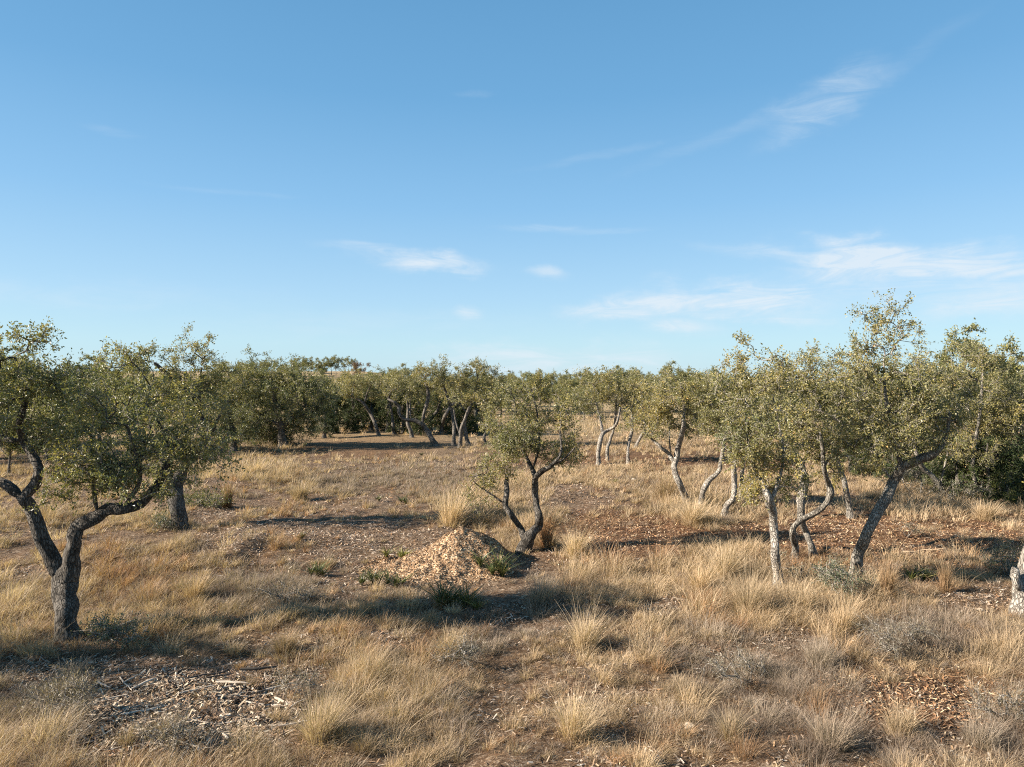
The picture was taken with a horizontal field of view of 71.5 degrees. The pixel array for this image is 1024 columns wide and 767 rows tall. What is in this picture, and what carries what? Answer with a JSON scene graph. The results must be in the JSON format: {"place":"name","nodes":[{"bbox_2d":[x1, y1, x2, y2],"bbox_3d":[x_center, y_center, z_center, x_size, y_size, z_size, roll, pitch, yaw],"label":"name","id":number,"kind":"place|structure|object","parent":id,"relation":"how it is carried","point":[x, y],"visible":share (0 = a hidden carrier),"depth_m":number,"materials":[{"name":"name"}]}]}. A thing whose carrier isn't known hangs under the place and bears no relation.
{"place":"outdoors","nodes":[
{"label":"outdoors","id":0,"kind":"place"},
{"bbox_2d":[0,371,1023,766],"bbox_3d":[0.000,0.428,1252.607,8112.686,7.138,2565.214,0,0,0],"label":"ground","id":1,"kind":"structure","parent":0,"point":[366,443],"depth_m":13.74,"materials":[{"name":"soil"}]},
{"bbox_2d":[0,401,46,473],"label":"oak","id":2,"kind":"object","parent":1,"relation":"on","point":[15,444],"visible":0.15,"depth_m":29.47,"materials":[{"name":"green plant"}]},
{"bbox_2d":[0,393,68,455],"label":"oak","id":3,"kind":"object","parent":1,"relation":"on","point":[8,444],"visible":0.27,"depth_m":29.37,"materials":[{"name":"green plant"}]},
{"bbox_2d":[28,651,93,702],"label":"grass clump","id":4,"kind":"object","parent":1,"relation":"on","point":[60,686],"visible":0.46,"depth_m":8.73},
{"bbox_2d":[15,657,114,725],"bbox_3d":[-5.089,3.509,8.090,1.253,1.017,0.856,0,0,20],"label":"dead weed","id":5,"kind":"object","parent":1,"relation":"on","point":[78,690],"visible":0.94,"depth_m":8.05,"materials":[{"name":"grey plant"}]},
{"bbox_2d":[30,349,124,433],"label":"oak","id":6,"kind":"object","parent":1,"relation":"on","point":[99,387],"visible":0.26,"depth_m":36.92,"materials":[{"name":"green plant"}]},
{"bbox_2d":[50,379,124,449],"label":"oak","id":7,"kind":"object","parent":1,"relation":"on","point":[103,430],"visible":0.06,"depth_m":38.37,"materials":[{"name":"green plant"}]},
{"bbox_2d":[71,602,157,649],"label":"shrub","id":8,"kind":"object","parent":1,"relation":"on","point":[100,625],"visible":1,"depth_m":10.49,"materials":[{"name":"plant"}]},
{"bbox_2d":[0,316,248,643],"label":"oak tree","id":9,"kind":"object","parent":1,"relation":"on","point":[114,474],"visible":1,"depth_m":10.74,"materials":[{"name":"green plant"}]},
{"bbox_2d":[103,722,152,748],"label":"grass clump","id":10,"kind":"object","parent":1,"relation":"on","point":[127,736],"visible":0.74,"depth_m":7.41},
{"bbox_2d":[85,321,252,528],"bbox_3d":[-8.959,1.172,18.588,3.821,5.662,2.369,0,0,-35],"label":"oak tree","id":11,"kind":"object","parent":1,"relation":"on","point":[178,508],"visible":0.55,"depth_m":18.61,"materials":[{"name":"green plant"}]},
{"bbox_2d":[117,701,220,766],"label":"dead weed","id":12,"kind":"object","parent":1,"relation":"on","point":[162,735],"visible":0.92,"depth_m":7.30,"materials":[{"name":"grey plant"}]},
{"bbox_2d":[170,569,220,603],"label":"grass clump","id":13,"kind":"object","parent":1,"relation":"on","point":[201,588],"visible":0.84,"depth_m":12.57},
{"bbox_2d":[183,486,234,508],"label":"shrub","id":14,"kind":"object","parent":1,"relation":"on","point":[204,501],"visible":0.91,"depth_m":21.60,"materials":[{"name":"plant"}]},
{"bbox_2d":[182,360,265,451],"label":"oak tree","id":15,"kind":"object","parent":1,"relation":"on","point":[242,414],"visible":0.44,"depth_m":39.18,"materials":[{"name":"green plant"}]},
{"bbox_2d":[207,344,342,446],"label":"oak tree","id":16,"kind":"object","parent":1,"relation":"on","point":[274,409],"visible":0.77,"depth_m":41.57,"materials":[{"name":"green plant"}]},
{"bbox_2d":[246,570,329,605],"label":"dead weed","id":17,"kind":"object","parent":1,"relation":"on","point":[269,592],"visible":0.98,"depth_m":12.44,"materials":[{"name":"grey plant"}]},
{"bbox_2d":[260,613,317,657],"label":"grass clump","id":18,"kind":"object","parent":1,"relation":"on","point":[288,645],"visible":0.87,"depth_m":10.11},
{"bbox_2d":[256,657,338,702],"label":"dead weed","id":19,"kind":"object","parent":1,"relation":"on","point":[306,681],"visible":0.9,"depth_m":8.65,"materials":[{"name":"grey plant"}]},
{"bbox_2d":[280,481,318,500],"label":"grass clump","id":20,"kind":"object","parent":1,"relation":"on","point":[298,493],"visible":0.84,"depth_m":23.44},
{"bbox_2d":[308,393,339,437],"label":"juniper tree","id":21,"kind":"object","parent":1,"relation":"on","point":[326,429],"visible":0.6,"depth_m":49.99,"materials":[{"name":"plant"}]},
{"bbox_2d":[274,671,378,749],"bbox_3d":[-1.964,3.472,7.448,1.179,0.652,1.294,0,0,0],"label":"grass clump","id":22,"kind":"object","parent":1,"relation":"on","point":[321,729],"visible":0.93,"depth_m":7.46,"materials":[{"name":"plant"}]},
{"bbox_2d":[315,388,353,432],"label":"juniper tree","id":23,"kind":"object","parent":1,"relation":"on","point":[346,415],"visible":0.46,"depth_m":53.97,"materials":[{"name":"plant"}]},
{"bbox_2d":[338,389,374,432],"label":"juniper tree","id":24,"kind":"object","parent":1,"relation":"on","point":[355,427],"visible":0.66,"depth_m":55.98,"materials":[{"name":"plant"}]},
{"bbox_2d":[325,364,391,434],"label":"oak tree","id":25,"kind":"object","parent":1,"relation":"on","point":[346,386],"visible":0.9,"depth_m":51.77,"materials":[{"name":"green plant"}]},
{"bbox_2d":[349,385,385,429],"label":"juniper tree","id":26,"kind":"object","parent":1,"relation":"on","point":[371,405],"visible":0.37,"depth_m":57.62,"materials":[{"name":"plant"}]},
{"bbox_2d":[351,565,415,587],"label":"dagger plant","id":27,"kind":"object","parent":1,"relation":"on","point":[371,578],"visible":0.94,"depth_m":13.59,"materials":[{"name":"green plant"}]},
{"bbox_2d":[373,386,401,430],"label":"juniper tree","id":28,"kind":"object","parent":1,"relation":"on","point":[382,413],"visible":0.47,"depth_m":56.17,"materials":[{"name":"plant"}]},
{"bbox_2d":[368,368,411,433],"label":"oak tree","id":29,"kind":"object","parent":1,"relation":"on","point":[392,374],"visible":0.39,"depth_m":52.57,"materials":[{"name":"green plant"}]},
{"bbox_2d":[380,387,415,433],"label":"juniper tree","id":30,"kind":"object","parent":1,"relation":"on","point":[403,428],"visible":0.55,"depth_m":53.02,"materials":[{"name":"plant"}]},
{"bbox_2d":[380,367,434,437],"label":"oak tree","id":31,"kind":"object","parent":1,"relation":"on","point":[411,434],"visible":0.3,"depth_m":49.42,"materials":[{"name":"green plant"}]},
{"bbox_2d":[371,361,449,445],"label":"oak tree","id":32,"kind":"object","parent":1,"relation":"on","point":[415,386],"visible":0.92,"depth_m":42.88,"materials":[{"name":"green plant"}]},
{"bbox_2d":[403,393,437,435],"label":"juniper tree","id":33,"kind":"object","parent":1,"relation":"on","point":[417,412],"visible":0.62,"depth_m":51.45,"materials":[{"name":"plant"}]},
{"bbox_2d":[349,526,521,586],"bbox_3d":[-1.658,3.528,15.425,5.922,1.013,4.839,0,0,0],"label":"wood chip mound","id":34,"kind":"object","parent":1,"relation":"on","point":[428,561],"visible":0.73,"depth_m":14.45,"materials":[{"name":"wood"}]},
{"bbox_2d":[456,544,519,576],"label":"dagger plant","id":35,"kind":"object","parent":34,"relation":"on","point":[501,568],"visible":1,"depth_m":14.17,"materials":[{"name":"green plant"}]},
{"bbox_2d":[426,389,451,430],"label":"juniper tree","id":36,"kind":"object","parent":1,"relation":"on","point":[439,415],"visible":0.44,"depth_m":55.32,"materials":[{"name":"plant"}]},
{"bbox_2d":[422,354,479,445],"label":"oak tree","id":37,"kind":"object","parent":1,"relation":"on","point":[442,372],"visible":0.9,"depth_m":42.91,"materials":[{"name":"green plant"}]},
{"bbox_2d":[426,615,476,659],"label":"grass clump","id":38,"kind":"object","parent":1,"relation":"on","point":[452,638],"visible":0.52,"depth_m":10.22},
{"bbox_2d":[416,486,492,527],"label":"grass clump","id":39,"kind":"object","parent":1,"relation":"on","point":[451,519],"visible":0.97,"depth_m":19.28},
{"bbox_2d":[437,376,474,433],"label":"oak tree","id":40,"kind":"object","parent":1,"relation":"on","point":[444,419],"visible":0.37,"depth_m":51.99,"materials":[{"name":"green plant"}]},
{"bbox_2d":[429,625,485,672],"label":"dead weed","id":41,"kind":"object","parent":1,"relation":"on","point":[460,649],"visible":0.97,"depth_m":9.64,"materials":[{"name":"grey plant"}]},
{"bbox_2d":[411,567,504,608],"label":"dagger plant","id":42,"kind":"object","parent":1,"relation":"on","point":[453,596],"visible":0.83,"depth_m":12.09,"materials":[{"name":"green plant"}]},
{"bbox_2d":[443,387,475,433],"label":"juniper tree","id":43,"kind":"object","parent":1,"relation":"on","point":[458,413],"visible":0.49,"depth_m":53.01,"materials":[{"name":"plant"}]},
{"bbox_2d":[444,372,485,447],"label":"oak tree","id":44,"kind":"object","parent":1,"relation":"on","point":[466,402],"visible":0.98,"depth_m":41.42,"materials":[{"name":"green plant"}]},
{"bbox_2d":[457,390,489,434],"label":"juniper tree","id":45,"kind":"object","parent":1,"relation":"on","point":[474,411],"visible":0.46,"depth_m":52.94,"materials":[{"name":"plant"}]},
{"bbox_2d":[453,356,508,444],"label":"oak tree","id":46,"kind":"object","parent":1,"relation":"on","point":[479,367],"visible":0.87,"depth_m":43.07,"materials":[{"name":"green plant"}]},
{"bbox_2d":[470,388,506,443],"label":"oak tree","id":47,"kind":"object","parent":1,"relation":"on","point":[483,412],"visible":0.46,"depth_m":44.57,"materials":[{"name":"green plant"}]},
{"bbox_2d":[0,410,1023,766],"bbox_3d":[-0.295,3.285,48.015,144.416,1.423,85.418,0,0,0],"label":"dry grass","id":48,"kind":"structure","parent":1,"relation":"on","point":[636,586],"depth_m":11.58,"materials":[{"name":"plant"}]},
{"bbox_2d":[0,409,1023,766],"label":"grey grass","id":49,"kind":"structure","parent":1,"relation":"on","point":[772,715],"depth_m":10.20,"materials":[{"name":"plant"}]},
{"bbox_2d":[0,456,1023,766],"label":"wood chip litter","id":50,"kind":"object","parent":1,"relation":"on","point":[128,704],"visible":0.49,"depth_m":9.14,"materials":[{"name":"wood"}]},
{"bbox_2d":[0,412,1023,766],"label":"russet grass","id":51,"kind":"structure","parent":1,"relation":"on","point":[110,560],"depth_m":12.25,"materials":[{"name":"plant"}]},
{"bbox_2d":[459,368,588,555],"bbox_3d":[0.275,1.844,16.041,2.997,4.424,2.068,0,0,0],"label":"oak tree","id":52,"kind":"object","parent":1,"relation":"on","point":[507,438],"visible":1,"depth_m":15.92,"materials":[{"name":"green plant"}]},
{"bbox_2d":[511,373,553,404],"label":"oak","id":53,"kind":"object","parent":1,"relation":"on","point":[532,382],"visible":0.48,"depth_m":85.74,"materials":[{"name":"green plant"}]},
{"bbox_2d":[511,571,573,609],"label":"grass clump","id":54,"kind":"object","parent":1,"relation":"on","point":[537,597],"visible":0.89,"depth_m":12.31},
{"bbox_2d":[530,503,568,548],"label":"grass clump","id":55,"kind":"object","parent":1,"relation":"on","point":[546,534],"visible":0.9,"depth_m":16.41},
{"bbox_2d":[549,369,591,414],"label":"oak","id":56,"kind":"object","parent":1,"relation":"on","point":[572,383],"visible":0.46,"depth_m":85.47,"materials":[{"name":"green plant"}]},
{"bbox_2d":[545,520,599,560],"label":"grass clump","id":57,"kind":"object","parent":1,"relation":"on","point":[576,544],"visible":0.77,"depth_m":15.59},
{"bbox_2d":[527,666,629,745],"bbox_3d":[0.713,3.578,7.768,1.157,0.695,1.088,0,0,0],"label":"grass clump","id":58,"kind":"object","parent":1,"relation":"on","point":[575,727],"visible":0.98,"depth_m":7.78,"materials":[{"name":"plant"}]},
{"bbox_2d":[555,593,625,652],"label":"grass clump","id":59,"kind":"object","parent":1,"relation":"on","point":[584,635],"visible":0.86,"depth_m":10.37,"materials":[{"name":"plant"}]},
{"bbox_2d":[568,365,624,464],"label":"oak tree","id":60,"kind":"object","parent":1,"relation":"on","point":[606,394],"visible":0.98,"depth_m":33.65,"materials":[{"name":"green plant"}]},
{"bbox_2d":[593,365,643,460],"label":"oak tree","id":61,"kind":"object","parent":1,"relation":"on","point":[613,430],"visible":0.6,"depth_m":34.75,"materials":[{"name":"green plant"}]},
{"bbox_2d":[609,367,670,463],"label":"oak tree","id":62,"kind":"object","parent":1,"relation":"on","point":[629,386],"visible":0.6,"depth_m":33.62,"materials":[{"name":"green plant"}]},
{"bbox_2d":[640,472,685,499],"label":"grass clump","id":63,"kind":"object","parent":1,"relation":"on","point":[666,487],"visible":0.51,"depth_m":22.43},
{"bbox_2d":[619,363,723,504],"bbox_3d":[4.865,1.685,21.696,3.238,4.593,2.715,0,0,0],"label":"oak tree","id":64,"kind":"object","parent":1,"relation":"on","point":[661,411],"visible":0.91,"depth_m":21.49,"materials":[{"name":"green plant"}]},
{"bbox_2d":[652,360,695,406],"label":"oak","id":65,"kind":"object","parent":1,"relation":"on","point":[680,372],"visible":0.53,"depth_m":90.55,"materials":[{"name":"green plant"}]},
{"bbox_2d":[665,492,720,526],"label":"grass clump","id":66,"kind":"object","parent":1,"relation":"on","point":[693,516],"visible":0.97,"depth_m":18.66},
{"bbox_2d":[669,553,728,591],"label":"grass clump","id":67,"kind":"object","parent":1,"relation":"on","point":[705,576],"visible":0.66,"depth_m":12.99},
{"bbox_2d":[685,537,754,581],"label":"grass clump","id":68,"kind":"object","parent":1,"relation":"on","point":[732,565],"visible":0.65,"depth_m":13.72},
{"bbox_2d":[687,370,759,509],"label":"oak tree","id":69,"kind":"object","parent":1,"relation":"on","point":[713,476],"visible":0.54,"depth_m":20.80,"materials":[{"name":"green plant"}]},
{"bbox_2d":[698,693,759,743],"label":"grass clump","id":70,"kind":"object","parent":1,"relation":"on","point":[727,726],"visible":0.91,"depth_m":7.75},
{"bbox_2d":[695,634,780,704],"bbox_3d":[2.911,3.671,9.150,1.434,0.833,0.797,0,0,-37],"label":"dead weed","id":71,"kind":"object","parent":1,"relation":"on","point":[735,675],"visible":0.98,"depth_m":9.19,"materials":[{"name":"grey plant"}]},
{"bbox_2d":[709,361,784,516],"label":"oak tree","id":72,"kind":"object","parent":1,"relation":"on","point":[728,503],"visible":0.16,"depth_m":20.00,"materials":[{"name":"green plant"}]},
{"bbox_2d":[708,557,802,617],"bbox_3d":[4.000,3.362,11.696,1.771,1.047,1.741,0,0,0],"label":"grass clump","id":73,"kind":"object","parent":1,"relation":"on","point":[758,597],"visible":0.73,"depth_m":11.64,"materials":[{"name":"plant"}]},
{"bbox_2d":[723,350,789,500],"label":"oak tree","id":74,"kind":"object","parent":1,"relation":"on","point":[742,472],"visible":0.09,"depth_m":22.38,"materials":[{"name":"green plant"}]},
{"bbox_2d":[700,330,818,585],"bbox_3d":[4.663,1.509,13.091,2.048,5.101,2.049,0,0,43],"label":"oak tree","id":75,"kind":"object","parent":1,"relation":"on","point":[752,457],"visible":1,"depth_m":12.94,"materials":[{"name":"green plant"}]},
{"bbox_2d":[746,338,850,557],"bbox_3d":[6.155,1.480,15.686,2.389,4.998,1.932,0,0,-37],"label":"oak tree","id":76,"kind":"object","parent":1,"relation":"on","point":[803,525],"visible":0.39,"depth_m":15.50,"materials":[{"name":"green plant"}]},
{"bbox_2d":[766,545,844,583],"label":"shrub","id":77,"kind":"object","parent":1,"relation":"on","point":[785,552],"visible":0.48,"depth_m":13.43,"materials":[{"name":"plant"}]},
{"bbox_2d":[787,577,829,611],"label":"grass clump","id":78,"kind":"object","parent":1,"relation":"on","point":[801,603],"visible":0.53,"depth_m":11.61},
{"bbox_2d":[760,341,861,558],"bbox_3d":[6.452,1.523,15.168,2.216,4.914,2.500,0,0,0],"label":"oak tree","id":79,"kind":"object","parent":1,"relation":"on","point":[818,399],"visible":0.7,"depth_m":14.81,"materials":[{"name":"green plant"}]},
{"bbox_2d":[778,624,851,669],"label":"grass clump","id":80,"kind":"object","parent":1,"relation":"on","point":[825,652],"visible":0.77,"depth_m":9.66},
{"bbox_2d":[779,691,882,759],"bbox_3d":[3.433,3.644,7.512,1.024,0.571,1.083,0,0,0],"label":"grass clump","id":81,"kind":"object","parent":1,"relation":"on","point":[840,738],"visible":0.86,"depth_m":7.56,"materials":[{"name":"plant"}]},
{"bbox_2d":[811,587,873,635],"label":"grass clump","id":82,"kind":"object","parent":1,"relation":"on","point":[844,618],"visible":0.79,"depth_m":10.83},
{"bbox_2d":[809,555,880,601],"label":"shrub","id":83,"kind":"object","parent":1,"relation":"on","point":[830,573],"visible":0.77,"depth_m":12.26,"materials":[{"name":"plant"}]},
{"bbox_2d":[801,350,891,518],"bbox_3d":[9.726,1.533,20.564,2.837,5.003,2.011,0,0,0],"label":"oak tree","id":84,"kind":"object","parent":1,"relation":"on","point":[849,515],"visible":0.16,"depth_m":20.25,"materials":[{"name":"green plant"}]},
{"bbox_2d":[828,405,870,476],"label":"juniper tree","id":85,"kind":"object","parent":1,"relation":"on","point":[853,471],"visible":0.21,"depth_m":28.69,"materials":[{"name":"plant"}]},
{"bbox_2d":[863,550,915,598],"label":"grass clump","id":86,"kind":"object","parent":1,"relation":"on","point":[886,582],"visible":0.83,"depth_m":12.21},
{"bbox_2d":[864,417,918,480],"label":"juniper tree","id":87,"kind":"object","parent":1,"relation":"on","point":[891,467],"visible":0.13,"depth_m":26.82,"materials":[{"name":"plant"}]},
{"bbox_2d":[849,605,955,664],"bbox_3d":[5.624,3.580,10.075,1.790,0.935,0.886,0,0,-23],"label":"dead weed","id":88,"kind":"object","parent":1,"relation":"on","point":[887,637],"visible":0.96,"depth_m":9.95,"materials":[{"name":"grey plant"}]},
{"bbox_2d":[860,680,945,738],"bbox_3d":[4.288,3.661,7.876,0.803,0.505,0.913,0,0,-33],"label":"grass clump","id":89,"kind":"object","parent":1,"relation":"on","point":[897,721],"visible":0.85,"depth_m":7.87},
{"bbox_2d":[813,288,997,579],"bbox_3d":[7.431,1.142,13.604,3.232,5.896,2.463,0,0,-21],"label":"oak tree","id":90,"kind":"object","parent":1,"relation":"on","point":[910,397],"visible":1,"depth_m":13.50,"materials":[{"name":"green plant"}]},
{"bbox_2d":[877,453,938,498],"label":"shrub","id":91,"kind":"object","parent":1,"relation":"on","point":[917,478],"visible":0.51,"depth_m":23.51,"materials":[{"name":"plant"}]},
{"bbox_2d":[897,560,944,582],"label":"dagger plant","id":92,"kind":"object","parent":1,"relation":"on","point":[911,575],"visible":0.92,"depth_m":13.50,"materials":[{"name":"green plant"}]},
{"bbox_2d":[880,386,976,495],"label":"oak tree","id":93,"kind":"object","parent":1,"relation":"on","point":[923,468],"visible":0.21,"depth_m":23.32,"materials":[{"name":"green plant"}]},
{"bbox_2d":[907,435,961,488],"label":"juniper tree","id":94,"kind":"object","parent":1,"relation":"on","point":[937,458],"visible":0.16,"depth_m":24.93,"materials":[{"name":"plant"}]},
{"bbox_2d":[926,554,967,592],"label":"grass clump","id":95,"kind":"object","parent":1,"relation":"on","point":[945,584],"visible":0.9,"depth_m":12.89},
{"bbox_2d":[924,433,979,501],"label":"juniper tree","id":96,"kind":"object","parent":1,"relation":"on","point":[951,469],"visible":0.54,"depth_m":23.42,"materials":[{"name":"plant"}]},
{"bbox_2d":[918,476,993,502],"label":"shrub","id":97,"kind":"object","parent":1,"relation":"on","point":[951,495],"visible":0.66,"depth_m":22.40,"materials":[{"name":"green plant"}]},
{"bbox_2d":[914,337,1023,501],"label":"oak tree","id":98,"kind":"object","parent":1,"relation":"on","point":[997,394],"visible":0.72,"depth_m":22.83,"materials":[{"name":"green plant"}]},
{"bbox_2d":[924,318,1023,462],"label":"oak","id":99,"kind":"object","parent":1,"relation":"on","point":[945,358],"visible":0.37,"depth_m":32.26,"materials":[{"name":"green plant"}]},
{"bbox_2d":[931,434,1023,493],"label":"juniper tree","id":100,"kind":"object","parent":1,"relation":"on","point":[976,463],"visible":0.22,"depth_m":23.30,"materials":[{"name":"plant"}]},
{"bbox_2d":[940,706,1017,752],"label":"grass clump","id":101,"kind":"object","parent":1,"relation":"on","point":[970,735],"visible":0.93,"depth_m":7.64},
{"bbox_2d":[949,430,1023,504],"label":"juniper tree","id":102,"kind":"object","parent":1,"relation":"on","point":[977,474],"visible":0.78,"depth_m":22.61,"materials":[{"name":"plant"}]},
{"bbox_2d":[964,497,1008,521],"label":"grass clump","id":103,"kind":"object","parent":1,"relation":"on","point":[983,512],"visible":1,"depth_m":19.91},
{"bbox_2d":[956,670,1023,725],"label":"dead weed","id":104,"kind":"object","parent":1,"relation":"on","point":[999,700],"visible":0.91,"depth_m":8.18,"materials":[{"name":"grey plant"}]},
{"bbox_2d":[976,377,1023,497],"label":"oak tree","id":105,"kind":"object","parent":1,"relation":"on","point":[1018,429],"visible":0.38,"depth_m":23.26,"materials":[{"name":"green plant"}]},
{"bbox_2d":[978,534,1022,575],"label":"shrub","id":106,"kind":"object","parent":1,"relation":"on","point":[1012,554],"visible":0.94,"depth_m":14.32,"materials":[{"name":"green plant"}]},
{"bbox_2d":[981,433,1023,504],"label":"juniper tree","id":107,"kind":"object","parent":1,"relation":"on","point":[1009,461],"visible":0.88,"depth_m":22.51,"materials":[{"name":"plant"}]},
{"bbox_2d":[1008,455,1023,618],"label":"oak tree","id":108,"kind":"object","parent":1,"relation":"on","point":[1017,580],"visible":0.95,"depth_m":11.55,"materials":[{"name":"grey plant"}]},
{"bbox_2d":[0,0,1023,383],"label":"sky","id":109,"kind":"structure","parent":0,"point":[522,185],"materials":[{"name":"blue"}]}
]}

